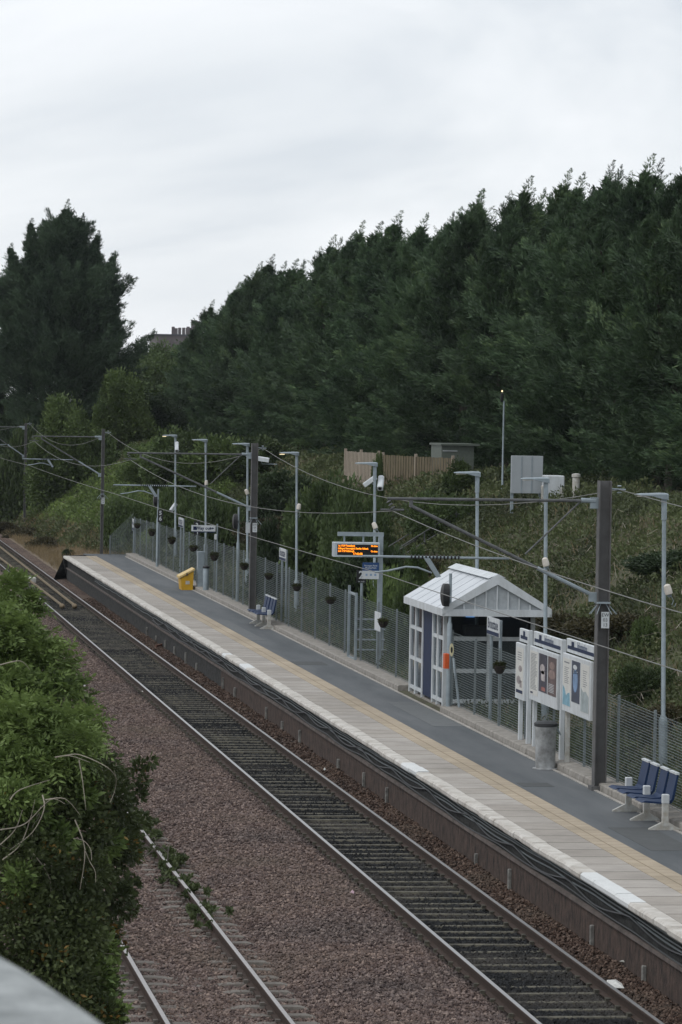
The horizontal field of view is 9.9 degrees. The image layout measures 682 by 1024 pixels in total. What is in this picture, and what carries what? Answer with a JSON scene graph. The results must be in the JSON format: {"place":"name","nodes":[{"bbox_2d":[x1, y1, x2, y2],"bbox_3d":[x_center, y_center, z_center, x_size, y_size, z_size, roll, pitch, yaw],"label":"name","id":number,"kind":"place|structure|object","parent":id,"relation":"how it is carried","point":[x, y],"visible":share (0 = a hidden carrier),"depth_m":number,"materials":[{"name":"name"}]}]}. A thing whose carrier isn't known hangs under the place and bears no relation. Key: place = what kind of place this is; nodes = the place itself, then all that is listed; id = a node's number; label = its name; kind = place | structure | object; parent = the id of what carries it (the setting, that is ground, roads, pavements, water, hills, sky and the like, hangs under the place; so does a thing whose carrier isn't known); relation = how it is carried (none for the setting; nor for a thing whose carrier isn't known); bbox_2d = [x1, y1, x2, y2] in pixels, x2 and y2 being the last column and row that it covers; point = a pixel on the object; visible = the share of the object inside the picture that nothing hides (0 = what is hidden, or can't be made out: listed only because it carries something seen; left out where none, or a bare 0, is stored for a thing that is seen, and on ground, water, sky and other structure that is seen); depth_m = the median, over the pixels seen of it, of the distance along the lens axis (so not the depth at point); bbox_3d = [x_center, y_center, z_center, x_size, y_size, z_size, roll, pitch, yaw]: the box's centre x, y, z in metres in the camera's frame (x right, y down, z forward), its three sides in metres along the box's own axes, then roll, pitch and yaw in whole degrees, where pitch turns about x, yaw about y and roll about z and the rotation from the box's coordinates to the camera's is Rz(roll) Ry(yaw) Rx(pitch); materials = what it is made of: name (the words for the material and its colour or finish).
{"place":"outdoors","nodes":[
{"label":"outdoors","id":0,"kind":"place"},
{"bbox_2d":[0,403,681,1023],"bbox_3d":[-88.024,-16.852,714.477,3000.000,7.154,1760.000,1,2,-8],"label":"ground","id":1,"kind":"structure","parent":0,"point":[44,567],"depth_m":78.94,"materials":[{"name":"brown gravel"}]},
{"bbox_2d":[0,413,39,521],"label":"shrub","id":2,"kind":"object","parent":1,"relation":"on","point":[11,491],"visible":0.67,"depth_m":231.03,"materials":[{"name":"green plant"}]},
{"bbox_2d":[0,957,100,1023],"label":"bridge parapet","id":3,"kind":"structure","parent":1,"relation":"on","point":[26,998],"depth_m":3.51,"materials":[{"name":"concrete"}]},
{"bbox_2d":[20,390,99,508],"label":"broadleaf tree","id":4,"kind":"object","parent":1,"relation":"on","point":[57,420],"visible":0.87,"depth_m":220.77,"materials":[{"name":"green plant"}]},
{"bbox_2d":[0,564,123,860],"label":"bush","id":5,"kind":"object","parent":1,"relation":"on","point":[41,728],"visible":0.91,"depth_m":35.22,"materials":[{"name":"green plant"}]},
{"bbox_2d":[22,429,110,553],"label":"overhead line mast","id":6,"kind":"object","parent":1,"relation":"on","point":[101,474],"visible":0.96,"depth_m":171.14,"materials":[{"name":"metal"}]},
{"bbox_2d":[0,660,159,1023],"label":"bush","id":7,"kind":"object","parent":1,"relation":"on","point":[79,938],"visible":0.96,"depth_m":34.02,"materials":[{"name":"green plant"}]},
{"bbox_2d":[0,199,159,440],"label":"conifer","id":8,"kind":"object","parent":1,"relation":"on","point":[62,292],"visible":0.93,"depth_m":234.09,"materials":[{"name":"green plant"}]},
{"bbox_2d":[75,426,122,479],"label":"shrub","id":9,"kind":"object","parent":1,"relation":"on","point":[113,454],"visible":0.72,"depth_m":221.94,"materials":[{"name":"green plant"}]},
{"bbox_2d":[88,366,158,450],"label":"broadleaf tree","id":10,"kind":"object","parent":1,"relation":"on","point":[122,411],"visible":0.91,"depth_m":227.26,"materials":[{"name":"green plant"}]},
{"bbox_2d":[94,486,156,547],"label":"shrub","id":11,"kind":"object","parent":1,"relation":"on","point":[119,511],"visible":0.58,"depth_m":177.60,"materials":[{"name":"green plant"}]},
{"bbox_2d":[114,436,168,483],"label":"shrub","id":12,"kind":"object","parent":1,"relation":"on","point":[130,468],"visible":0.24,"depth_m":199.95,"materials":[{"name":"green plant"}]},
{"bbox_2d":[133,337,178,397],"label":"broadleaf tree","id":13,"kind":"object","parent":1,"relation":"on","point":[158,359],"visible":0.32,"depth_m":298.78,"materials":[{"name":"green plant"}]},
{"bbox_2d":[136,423,185,495],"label":"shrub","id":14,"kind":"object","parent":1,"relation":"on","point":[160,442],"visible":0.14,"depth_m":187.93,"materials":[{"name":"green plant"}]},
{"bbox_2d":[143,387,191,437],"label":"broadleaf tree","id":15,"kind":"object","parent":1,"relation":"on","point":[165,411],"visible":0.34,"depth_m":239.59,"materials":[{"name":"green plant"}]},
{"bbox_2d":[150,424,204,492],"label":"shrub","id":16,"kind":"object","parent":1,"relation":"on","point":[186,441],"visible":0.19,"depth_m":182.00,"materials":[{"name":"green plant"}]},
{"bbox_2d":[144,480,213,545],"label":"shrub","id":17,"kind":"object","parent":1,"relation":"on","point":[166,498],"visible":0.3,"depth_m":164.95,"materials":[{"name":"green plant"}]},
{"bbox_2d":[162,299,221,436],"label":"conifer","id":18,"kind":"object","parent":1,"relation":"on","point":[191,345],"visible":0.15,"depth_m":253.85,"materials":[{"name":"green plant"}]},
{"bbox_2d":[75,753,319,1023],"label":"railway track","id":19,"kind":"structure","parent":1,"relation":"on","point":[258,989],"depth_m":52.03,"materials":[{"name":"grey metal"}]},
{"bbox_2d":[133,810,233,929],"bbox_3d":[-2.837,5.688,64.088,1.267,0.326,15.544,1,2,-6],"label":"creeper","id":20,"kind":"object","parent":19,"relation":"on","point":[174,858],"visible":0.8,"depth_m":61.97,"materials":[{"name":"green plant"}]},
{"bbox_2d":[177,281,241,435],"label":"conifer","id":21,"kind":"object","parent":1,"relation":"on","point":[198,376],"visible":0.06,"depth_m":245.00,"materials":[{"name":"green plant"}]},
{"bbox_2d":[183,281,244,437],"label":"conifer","id":22,"kind":"object","parent":1,"relation":"on","point":[199,412],"visible":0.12,"depth_m":237.52,"materials":[{"name":"green plant"}]},
{"bbox_2d":[173,432,256,489],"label":"shrub","id":23,"kind":"object","parent":1,"relation":"on","point":[195,472],"visible":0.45,"depth_m":178.14,"materials":[{"name":"green plant"}]},
{"bbox_2d":[182,489,249,567],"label":"shrub","id":24,"kind":"object","parent":1,"relation":"on","point":[220,513],"visible":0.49,"depth_m":149.98,"materials":[{"name":"green plant"}]},
{"bbox_2d":[195,261,271,442],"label":"conifer","id":25,"kind":"object","parent":1,"relation":"on","point":[254,287],"visible":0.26,"depth_m":227.65,"materials":[{"name":"green plant"}]},
{"bbox_2d":[190,254,276,442],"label":"conifer","id":26,"kind":"object","parent":1,"relation":"on","point":[217,412],"visible":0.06,"depth_m":232.19,"materials":[{"name":"green plant"}]},
{"bbox_2d":[205,260,300,440],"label":"conifer","id":27,"kind":"object","parent":1,"relation":"on","point":[270,287],"visible":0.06,"depth_m":223.14,"materials":[{"name":"green plant"}]},
{"bbox_2d":[216,295,295,442],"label":"conifer","id":28,"kind":"object","parent":1,"relation":"on","point":[245,372],"visible":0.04,"depth_m":218.44,"materials":[{"name":"green plant"}]},
{"bbox_2d":[219,432,300,482],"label":"shrub","id":29,"kind":"object","parent":1,"relation":"on","point":[235,471],"visible":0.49,"depth_m":172.26,"materials":[{"name":"green plant"}]},
{"bbox_2d":[223,259,307,440],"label":"conifer","id":30,"kind":"object","parent":1,"relation":"on","point":[270,316],"visible":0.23,"depth_m":211.03,"materials":[{"name":"green plant"}]},
{"bbox_2d":[232,282,311,443],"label":"conifer","id":31,"kind":"object","parent":1,"relation":"on","point":[256,404],"visible":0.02,"depth_m":206.94,"materials":[{"name":"green plant"}]},
{"bbox_2d":[245,508,299,603],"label":"shrub","id":32,"kind":"object","parent":1,"relation":"on","point":[267,550],"visible":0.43,"depth_m":128.58,"materials":[{"name":"green plant"}]},
{"bbox_2d":[240,465,316,521],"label":"shrub","id":33,"kind":"object","parent":1,"relation":"on","point":[276,491],"visible":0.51,"depth_m":150.32,"materials":[{"name":"green plant"}]},
{"bbox_2d":[256,234,340,449],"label":"conifer","id":34,"kind":"object","parent":1,"relation":"on","point":[287,310],"visible":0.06,"depth_m":201.37,"materials":[{"name":"green plant"}]},
{"bbox_2d":[264,237,346,446],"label":"conifer","id":35,"kind":"object","parent":1,"relation":"on","point":[330,258],"visible":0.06,"depth_m":195.75,"materials":[{"name":"green plant"}]},
{"bbox_2d":[263,231,359,451],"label":"conifer","id":36,"kind":"object","parent":1,"relation":"on","point":[320,306],"visible":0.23,"depth_m":190.15,"materials":[{"name":"green plant"}]},
{"bbox_2d":[277,464,366,589],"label":"shrub","id":37,"kind":"object","parent":1,"relation":"on","point":[308,528],"visible":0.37,"depth_m":124.70,"materials":[{"name":"green plant"}]},
{"bbox_2d":[0,540,663,1023],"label":"railway track","id":38,"kind":"structure","parent":1,"relation":"on","point":[486,984],"depth_m":68.23,"materials":[{"name":"metal"}]},
{"bbox_2d":[307,498,357,629],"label":"shrub","id":39,"kind":"object","parent":1,"relation":"on","point":[321,568],"visible":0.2,"depth_m":112.75,"materials":[{"name":"green plant"}]},
{"bbox_2d":[291,221,384,448],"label":"conifer","id":40,"kind":"object","parent":1,"relation":"on","point":[345,290],"visible":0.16,"depth_m":185.24,"materials":[{"name":"green plant"}]},
{"bbox_2d":[0,581,681,1023],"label":"ballast stones","id":41,"kind":"object","parent":1,"relation":"on","point":[424,1005],"visible":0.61,"depth_m":58.89,"materials":[{"name":"brown gravel"}]},
{"bbox_2d":[1,438,681,809],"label":"grass","id":42,"kind":"structure","parent":1,"relation":"on","point":[20,539],"depth_m":104.47,"materials":[{"name":"green plant"}]},
{"bbox_2d":[286,210,412,451],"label":"conifer","id":43,"kind":"object","parent":1,"relation":"on","point":[386,245],"visible":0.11,"depth_m":178.50,"materials":[{"name":"green plant"}]},
{"bbox_2d":[315,481,399,552],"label":"shrub","id":44,"kind":"object","parent":1,"relation":"on","point":[361,520],"visible":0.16,"depth_m":120.80,"materials":[{"name":"green plant"}]},
{"bbox_2d":[344,449,379,489],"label":"timber fence","id":45,"kind":"object","parent":1,"relation":"on","point":[361,455],"visible":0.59,"depth_m":145.13,"materials":[{"name":"beige wood"}]},
{"bbox_2d":[308,238,423,455],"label":"conifer","id":46,"kind":"object","parent":1,"relation":"on","point":[360,394],"visible":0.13,"depth_m":172.54,"materials":[{"name":"green plant"}]},
{"bbox_2d":[327,522,405,638],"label":"shrub","id":47,"kind":"object","parent":1,"relation":"on","point":[344,576],"visible":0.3,"depth_m":107.94,"materials":[{"name":"green plant"}]},
{"bbox_2d":[54,553,681,1007],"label":"platform","id":48,"kind":"structure","parent":1,"relation":"on","point":[562,815],"depth_m":73.04,"materials":[{"name":"concrete"}]},
{"bbox_2d":[113,443,265,611],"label":"overhead line mast","id":49,"kind":"object","parent":48,"relation":"on","point":[253,455],"visible":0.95,"depth_m":121.34,"materials":[{"name":"metal"}]},
{"bbox_2d":[109,516,409,681],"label":"fence","id":50,"kind":"object","parent":48,"relation":"on","point":[303,614],"visible":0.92,"depth_m":114.25,"materials":[{"name":"metal"}]},
{"bbox_2d":[247,594,276,628],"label":"platform bench","id":51,"kind":"object","parent":48,"relation":"on","point":[267,610],"visible":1,"depth_m":115.69,"materials":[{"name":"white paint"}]},
{"bbox_2d":[332,532,383,667],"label":"departure board","id":52,"kind":"object","parent":48,"relation":"on","point":[349,549],"visible":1,"depth_m":98.20,"materials":[{"name":"metal"}]},
{"bbox_2d":[95,581,681,952],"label":"cable","id":53,"kind":"object","parent":48,"relation":"attached to","point":[612,907],"visible":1,"depth_m":67.38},
{"bbox_2d":[95,578,681,944],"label":"cable","id":54,"kind":"object","parent":48,"relation":"attached to","point":[415,776],"visible":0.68,"depth_m":67.32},
{"bbox_2d":[96,580,681,948],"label":"cable","id":55,"kind":"object","parent":48,"relation":"attached to","point":[650,927],"visible":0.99,"depth_m":66.97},
{"bbox_2d":[151,616,681,955],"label":"cable","id":56,"kind":"object","parent":48,"relation":"attached to","point":[570,881],"visible":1,"depth_m":65.75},
{"bbox_2d":[152,620,681,965],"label":"cable","id":57,"kind":"object","parent":48,"relation":"on","point":[626,927],"visible":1,"depth_m":64.78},
{"bbox_2d":[440,573,451,706],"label":"platform mirror","id":58,"kind":"object","parent":48,"relation":"on","point":[446,588],"visible":0.97,"depth_m":84.38,"materials":[{"name":"metal"}]},
{"bbox_2d":[404,563,551,707],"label":"waiting shelter","id":59,"kind":"object","parent":48,"relation":"on","point":[429,613],"visible":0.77,"depth_m":86.78,"materials":[{"name":"white paint"}]},
{"bbox_2d":[423,610,431,697],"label":"door","id":60,"kind":"structure","parent":59,"relation":"in","point":[427,645],"depth_m":87.61,"materials":[{"name":"blue paint"}]},
{"bbox_2d":[362,481,625,790],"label":"overhead line mast","id":61,"kind":"object","parent":48,"relation":"on","point":[601,502],"visible":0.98,"depth_m":67.65,"materials":[{"name":"metal"}]},
{"bbox_2d":[1,441,681,612],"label":"overhead wire","id":62,"kind":"object","parent":61,"relation":"attached to","point":[422,524],"visible":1,"depth_m":61.09,"materials":[{"name":"grey metal"}]},
{"bbox_2d":[2,458,681,671],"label":"overhead wire","id":63,"kind":"object","parent":61,"relation":"hanging from","point":[413,584],"visible":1,"depth_m":60.07,"materials":[{"name":"grey metal"}]},
{"bbox_2d":[487,616,502,722],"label":"station name sign","id":64,"kind":"object","parent":48,"relation":"on","point":[494,626],"visible":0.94,"depth_m":81.15,"materials":[{"name":"grey metal"}]},
{"bbox_2d":[515,628,532,743],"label":"information board","id":65,"kind":"object","parent":48,"relation":"on","point":[522,672],"visible":0.98,"depth_m":75.55,"materials":[{"name":"white paint"}]},
{"bbox_2d":[533,720,560,769],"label":"litter bin","id":66,"kind":"object","parent":48,"relation":"on","point":[545,741],"visible":1,"depth_m":71.38,"materials":[{"name":"metal"}]},
{"bbox_2d":[529,631,565,759],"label":"information board","id":67,"kind":"object","parent":48,"relation":"on","point":[545,678],"visible":0.97,"depth_m":73.13,"materials":[{"name":"white paint"}]},
{"bbox_2d":[451,630,681,811],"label":"fence","id":68,"kind":"object","parent":48,"relation":"on","point":[511,727],"visible":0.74,"depth_m":71.14,"materials":[{"name":"metal"}]},
{"bbox_2d":[562,638,593,761],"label":"information board","id":69,"kind":"object","parent":48,"relation":"on","point":[577,683],"visible":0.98,"depth_m":70.37,"materials":[{"name":"white paint"}]},
{"bbox_2d":[608,758,679,829],"bbox_3d":[4.815,4.479,62.815,0.600,0.885,2.860,1,2,-8],"label":"platform bench","id":70,"kind":"object","parent":48,"relation":"on","point":[642,790],"visible":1,"depth_m":62.78,"materials":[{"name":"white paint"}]},
{"bbox_2d":[363,563,411,653],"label":"shrub","id":71,"kind":"object","parent":1,"relation":"on","point":[388,597],"visible":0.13,"depth_m":101.91,"materials":[{"name":"green plant"}]},
{"bbox_2d":[333,212,454,454],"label":"conifer","id":72,"kind":"object","parent":1,"relation":"on","point":[405,261],"visible":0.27,"depth_m":168.50,"materials":[{"name":"green plant"}]},
{"bbox_2d":[337,223,459,457],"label":"conifer","id":73,"kind":"object","parent":1,"relation":"on","point":[417,293],"visible":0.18,"depth_m":163.11,"materials":[{"name":"green plant"}]},
{"bbox_2d":[385,570,419,668],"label":"shrub","id":74,"kind":"object","parent":1,"relation":"on","point":[401,606],"visible":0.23,"depth_m":98.01,"materials":[{"name":"green plant"}]},
{"bbox_2d":[402,541,428,586],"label":"young tree","id":75,"kind":"object","parent":1,"relation":"on","point":[420,577],"visible":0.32,"depth_m":104.22,"materials":[{"name":"green plant"}]},
{"bbox_2d":[382,452,454,486],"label":"timber fence","id":76,"kind":"object","parent":1,"relation":"on","point":[416,466],"visible":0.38,"depth_m":139.17,"materials":[{"name":"brown wood"}]},
{"bbox_2d":[371,202,497,468],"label":"conifer","id":77,"kind":"object","parent":1,"relation":"on","point":[443,281],"visible":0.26,"depth_m":152.84,"materials":[{"name":"green plant"}]},
{"bbox_2d":[380,188,499,461],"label":"conifer","id":78,"kind":"object","parent":1,"relation":"on","point":[419,350],"visible":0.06,"depth_m":158.86,"materials":[{"name":"green plant"}]},
{"bbox_2d":[395,487,489,540],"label":"shrub","id":79,"kind":"object","parent":1,"relation":"on","point":[461,508],"visible":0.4,"depth_m":117.84,"materials":[{"name":"green plant"}]},
{"bbox_2d":[429,443,479,474],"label":"site cabin","id":80,"kind":"object","parent":1,"relation":"on","point":[460,450],"visible":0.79,"depth_m":138.16,"materials":[{"name":"grey metal"}]},
{"bbox_2d":[441,455,483,497],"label":"shrub","id":81,"kind":"object","parent":1,"relation":"on","point":[452,481],"visible":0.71,"depth_m":125.35,"materials":[{"name":"green plant"}]},
{"bbox_2d":[407,200,549,468],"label":"conifer","id":82,"kind":"object","parent":1,"relation":"on","point":[493,280],"visible":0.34,"depth_m":143.27,"materials":[{"name":"green plant"}]},
{"bbox_2d":[402,175,557,467],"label":"conifer","id":83,"kind":"object","parent":1,"relation":"on","point":[530,215],"visible":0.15,"depth_m":149.03,"materials":[{"name":"green plant"}]},
{"bbox_2d":[456,172,594,473],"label":"conifer","id":84,"kind":"object","parent":1,"relation":"on","point":[569,206],"visible":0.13,"depth_m":138.33,"materials":[{"name":"green plant"}]},
{"bbox_2d":[510,456,542,512],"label":"hoarding","id":85,"kind":"object","parent":1,"relation":"on","point":[525,466],"visible":0.91,"depth_m":113.79,"materials":[{"name":"metal"}]},
{"bbox_2d":[480,168,588,410],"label":"conifer","id":86,"kind":"object","parent":1,"relation":"on","point":[560,192],"visible":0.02,"depth_m":151.33,"materials":[{"name":"green plant"}]},
{"bbox_2d":[520,477,549,719],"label":"street lamp","id":87,"kind":"object","parent":1,"relation":"on","point":[546,480],"visible":0.53,"depth_m":80.72,"materials":[{"name":"metal"}]},
{"bbox_2d":[486,173,619,472],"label":"conifer","id":88,"kind":"object","parent":1,"relation":"on","point":[561,243],"visible":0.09,"depth_m":133.50,"materials":[{"name":"green plant"}]},
{"bbox_2d":[535,611,587,637],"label":"shrub","id":89,"kind":"object","parent":1,"relation":"on","point":[557,618],"visible":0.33,"depth_m":89.15,"materials":[{"name":"green plant"}]},
{"bbox_2d":[499,171,627,478],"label":"conifer","id":90,"kind":"object","parent":1,"relation":"on","point":[538,411],"visible":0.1,"depth_m":129.33,"materials":[{"name":"green plant"}]},
{"bbox_2d":[459,509,681,767],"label":"bramble canes","id":91,"kind":"object","parent":1,"relation":"on","point":[611,612],"visible":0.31,"depth_m":90.05,"materials":[{"name":"plant"}]},
{"bbox_2d":[505,153,681,484],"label":"conifer","id":92,"kind":"object","parent":1,"relation":"on","point":[634,200],"visible":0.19,"depth_m":125.19,"materials":[{"name":"green plant"}]},
{"bbox_2d":[557,611,652,639],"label":"shrub","id":93,"kind":"object","parent":1,"relation":"on","point":[581,627],"visible":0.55,"depth_m":85.30,"materials":[{"name":"green plant"}]},
{"bbox_2d":[559,166,681,486],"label":"conifer","id":94,"kind":"object","parent":1,"relation":"on","point":[664,203],"visible":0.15,"depth_m":121.18,"materials":[{"name":"green plant"}]},
{"bbox_2d":[567,195,681,490],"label":"conifer","id":95,"kind":"object","parent":1,"relation":"on","point":[634,337],"visible":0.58,"depth_m":116.68,"materials":[{"name":"green plant"}]},
{"bbox_2d":[608,660,677,703],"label":"shrub","id":96,"kind":"object","parent":1,"relation":"on","point":[632,680],"visible":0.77,"depth_m":77.33,"materials":[{"name":"green plant"}]},
{"bbox_2d":[614,701,681,730],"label":"shrub","id":97,"kind":"object","parent":1,"relation":"on","point":[670,708],"visible":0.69,"depth_m":73.30,"materials":[{"name":"green plant"}]},
{"bbox_2d":[629,615,669,657],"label":"shrub","id":98,"kind":"object","parent":1,"relation":"on","point":[646,627],"visible":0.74,"depth_m":81.57,"materials":[{"name":"green plant"}]},
{"bbox_2d":[619,228,681,490],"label":"conifer","id":99,"kind":"object","parent":1,"relation":"on","point":[644,422],"visible":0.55,"depth_m":114.38,"materials":[{"name":"green plant"}]},
{"bbox_2d":[620,549,681,575],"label":"shrub","id":100,"kind":"object","parent":1,"relation":"on","point":[650,563],"visible":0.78,"depth_m":89.43,"materials":[{"name":"green plant"}]},
{"bbox_2d":[634,493,668,764],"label":"street lamp","id":101,"kind":"object","parent":1,"relation":"on","point":[664,497],"visible":0.81,"depth_m":69.67,"materials":[{"name":"metal"}]},
{"bbox_2d":[639,310,681,477],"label":"conifer","id":102,"kind":"object","parent":1,"relation":"on","point":[672,424],"visible":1,"depth_m":109.95,"materials":[{"name":"green plant"}]},
{"bbox_2d":[0,0,681,398],"label":"sky","id":103,"kind":"structure","parent":0,"point":[204,141],"materials":[{"name":"white"}]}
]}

